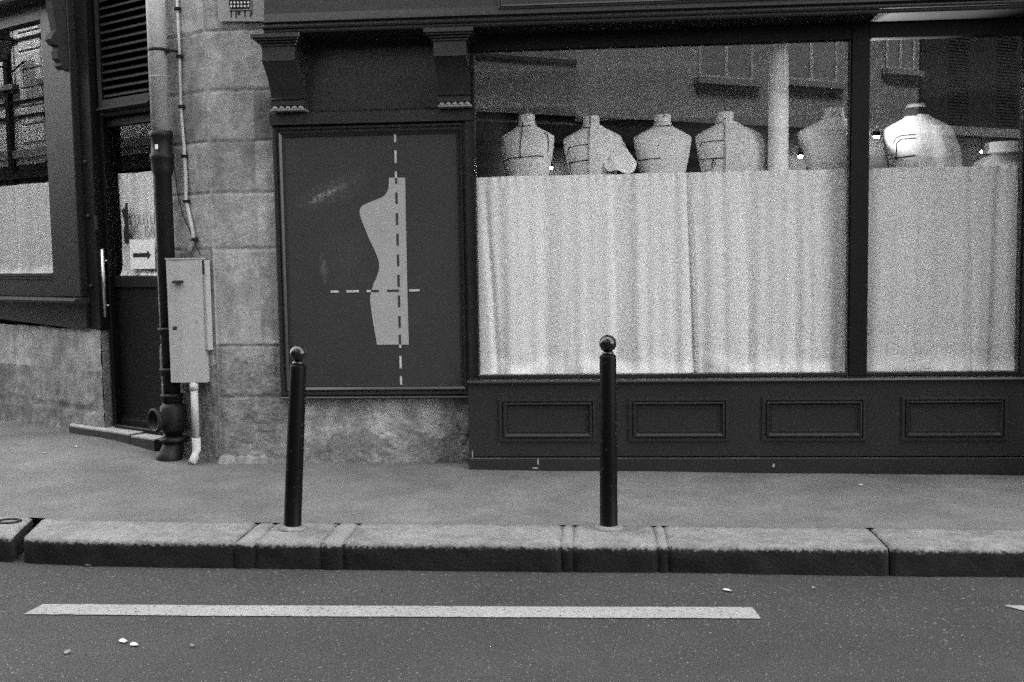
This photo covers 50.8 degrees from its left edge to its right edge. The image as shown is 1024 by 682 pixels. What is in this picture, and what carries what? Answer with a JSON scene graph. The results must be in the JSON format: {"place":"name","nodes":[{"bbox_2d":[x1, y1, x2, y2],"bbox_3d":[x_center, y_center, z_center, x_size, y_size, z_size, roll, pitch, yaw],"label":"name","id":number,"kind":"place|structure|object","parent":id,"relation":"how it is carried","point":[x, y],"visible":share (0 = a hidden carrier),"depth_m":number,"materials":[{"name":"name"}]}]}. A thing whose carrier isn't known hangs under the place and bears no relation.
{"place":"outdoors","nodes":[
{"label":"outdoors","id":0,"kind":"place"},
{"bbox_2d":[0,517,1023,681],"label":"road","id":1,"kind":"structure","parent":0,"point":[271,625],"depth_m":5.06,"materials":[{"name":"grey asphalt"}]},
{"bbox_2d":[0,515,1023,576],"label":"kerb","id":2,"kind":"structure","parent":1,"relation":"on","point":[904,552],"depth_m":6.02,"materials":[{"name":"stone"}]},
{"bbox_2d":[0,518,21,523],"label":"iron ring","id":3,"kind":"object","parent":2,"relation":"on","point":[18,521],"visible":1,"depth_m":6.62,"materials":[{"name":"grey metal"}]},
{"bbox_2d":[278,345,306,531],"bbox_3d":[-1.268,0.588,6.316,0.170,1.139,0.170,3,5,4],"label":"bollard","id":4,"kind":"object","parent":2,"relation":"on","point":[294,457],"visible":0.98,"depth_m":6.28,"materials":[{"name":"black metal"}]},
{"bbox_2d":[594,335,622,531],"bbox_3d":[0.554,0.549,6.200,0.170,1.174,0.170,0,5,5],"label":"bollard","id":5,"kind":"object","parent":2,"relation":"on","point":[608,460],"visible":0.96,"depth_m":6.16,"materials":[{"name":"black metal"}]},
{"bbox_2d":[0,420,1023,528],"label":"pavement","id":6,"kind":"structure","parent":0,"point":[90,478],"depth_m":7.22,"materials":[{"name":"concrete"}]},
{"bbox_2d":[0,0,1023,475],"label":"corner building","id":7,"kind":"structure","parent":6,"relation":"on","point":[342,156],"depth_m":8.18,"materials":[{"name":"wood"}]},
{"bbox_2d":[0,182,52,272],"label":"curtain","id":8,"kind":"object","parent":7,"relation":"hanging from","point":[25,237],"visible":0.91,"depth_m":9.87,"materials":[{"name":"fabric"}]},
{"bbox_2d":[0,0,89,328],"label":"side window","id":9,"kind":"structure","parent":7,"relation":"in","point":[60,297],"depth_m":9.29,"materials":[{"name":"paint"}]},
{"bbox_2d":[100,113,161,426],"bbox_3d":[-3.171,-0.571,9.039,0.761,2.606,0.140,2,6,36],"label":"door","id":10,"kind":"structure","parent":7,"relation":"in","point":[136,297],"depth_m":9.17,"materials":[{"name":"paint"}]},
{"bbox_2d":[118,171,156,274],"bbox_3d":[-3.164,-0.988,9.096,0.790,0.867,0.094,3,6,36],"label":"curtain","id":11,"kind":"object","parent":7,"relation":"hanging from","point":[136,192],"visible":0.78,"depth_m":9.11,"materials":[{"name":"fabric"}]},
{"bbox_2d":[129,239,155,268],"bbox_3d":[-3.091,-0.727,9.014,0.344,0.249,0.004,2,6,36],"label":"paper sign","id":12,"kind":"object","parent":7,"relation":"attached to","point":[142,253],"visible":1,"depth_m":9.01,"materials":[{"name":"white paper"}]},
{"bbox_2d":[146,0,187,461],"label":"downpipe","id":13,"kind":"object","parent":7,"relation":"attached to","point":[168,419],"visible":0.93,"depth_m":8.38,"materials":[{"name":"grey metal"}]},
{"bbox_2d":[172,0,200,255],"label":"cable conduit","id":14,"kind":"object","parent":7,"relation":"attached to","point":[179,56],"visible":1,"depth_m":8.37,"materials":[{"name":"grey metal"}]},
{"bbox_2d":[165,258,212,464],"bbox_3d":[-2.485,0.164,8.367,0.314,1.613,0.226,2,6,36],"label":"utility box","id":15,"kind":"object","parent":7,"relation":"attached to","point":[189,312],"visible":0.99,"depth_m":8.34,"materials":[{"name":"metal"}]},
{"bbox_2d":[217,0,263,20],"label":"stencil poster","id":16,"kind":"object","parent":7,"relation":"attached to","point":[240,10],"visible":1,"depth_m":8.10,"materials":[{"name":"paper"}]},
{"bbox_2d":[500,99,553,175],"bbox_3d":[0.131,-0.517,8.349,0.397,2.663,0.397,-2,5,-17],"label":"dress form","id":17,"kind":"object","parent":7,"relation":"on","point":[527,145],"visible":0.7,"depth_m":8.18,"materials":[{"name":"fabric"}]},
{"bbox_2d":[549,108,552,168],"bbox_3d":[0.520,-2.812,14.871,0.072,0.882,0.072,-1,5,5],"label":"ceiling lamp","id":18,"kind":"object","parent":7,"relation":"hanging from","point":[549,132],"visible":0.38,"depth_m":14.86,"materials":[{"name":"metal"}]},
{"bbox_2d":[563,101,636,174],"bbox_3d":[0.682,-0.510,8.305,0.553,2.639,0.397,-1,5,5],"label":"dress form","id":19,"kind":"object","parent":7,"relation":"on","point":[592,146],"visible":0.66,"depth_m":8.13,"materials":[{"name":"fabric"}]},
{"bbox_2d":[477,169,846,373],"bbox_3d":[1.117,-0.501,8.019,2.803,1.488,0.179,-1,5,5],"label":"curtain","id":20,"kind":"object","parent":7,"relation":"hanging from","point":[691,272],"visible":0.97,"depth_m":8.01,"materials":[{"name":"fabric"}]},
{"bbox_2d":[472,24,851,378],"bbox_3d":[1.081,-0.987,7.884,2.713,2.513,0.075,-1,5,5],"label":"display window","id":21,"kind":"structure","parent":7,"relation":"in","point":[827,32],"depth_m":7.79,"materials":[{"name":"paint"}]},
{"bbox_2d":[634,99,690,172],"bbox_3d":[1.159,-0.514,8.267,0.397,2.636,0.397,3,6,40],"label":"dress form","id":22,"kind":"object","parent":7,"relation":"on","point":[662,144],"visible":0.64,"depth_m":8.11,"materials":[{"name":"fabric"}]},
{"bbox_2d":[695,97,766,171],"bbox_3d":[1.671,-0.522,8.226,0.532,2.642,0.399,-1,5,5],"label":"dress form","id":23,"kind":"object","parent":7,"relation":"on","point":[726,142],"visible":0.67,"depth_m":8.05,"materials":[{"name":"fabric"}]},
{"bbox_2d":[797,116,802,157],"bbox_3d":[3.906,-2.884,14.596,0.084,0.802,0.084,-1,5,5],"label":"ceiling lamp","id":24,"kind":"object","parent":7,"relation":"hanging from","point":[800,153],"visible":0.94,"depth_m":14.59,"materials":[{"name":"metal"}]},
{"bbox_2d":[797,92,869,169],"bbox_3d":[2.415,-0.522,8.087,0.427,2.643,0.400,3,6,40],"label":"dress form","id":25,"kind":"object","parent":7,"relation":"on","point":[823,142],"visible":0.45,"depth_m":7.92,"materials":[{"name":"fabric"}]},
{"bbox_2d":[873,114,879,137],"bbox_3d":[4.908,-3.011,14.506,0.096,0.565,0.096,-1,5,5],"label":"ceiling lamp","id":26,"kind":"object","parent":7,"relation":"hanging from","point":[876,133],"visible":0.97,"depth_m":14.50,"materials":[{"name":"metal"}]},
{"bbox_2d":[882,88,962,167],"bbox_3d":[3.149,-0.544,8.087,0.740,2.662,0.398,-1,5,5],"label":"dress form","id":27,"kind":"object","parent":7,"relation":"on","point":[917,135],"visible":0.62,"depth_m":7.92,"materials":[{"name":"fabric"}]},
{"bbox_2d":[867,165,1017,370],"bbox_3d":[3.158,-0.518,7.825,1.184,1.489,0.115,-1,5,5],"label":"curtain","id":28,"kind":"object","parent":7,"relation":"hanging from","point":[942,243],"visible":0.94,"depth_m":7.85,"materials":[{"name":"fabric"}]},
{"bbox_2d":[866,18,1023,375],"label":"display window","id":29,"kind":"structure","parent":7,"relation":"in","point":[1013,26],"depth_m":7.63,"materials":[{"name":"paint"}]},
{"bbox_2d":[980,93,982,152],"bbox_3d":[6.279,-2.912,14.405,0.029,0.790,0.029,-1,5,5],"label":"ceiling lamp","id":30,"kind":"object","parent":7,"relation":"hanging from","point":[981,148],"visible":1,"depth_m":14.41,"materials":[{"name":"metal"}]},
{"bbox_2d":[973,141,1018,166],"bbox_3d":[3.646,-0.338,7.996,0.426,2.250,0.404,2,5,30],"label":"dress form","id":31,"kind":"object","parent":7,"relation":"on","point":[999,153],"visible":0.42,"depth_m":7.84,"materials":[{"name":"fabric"}]}
]}

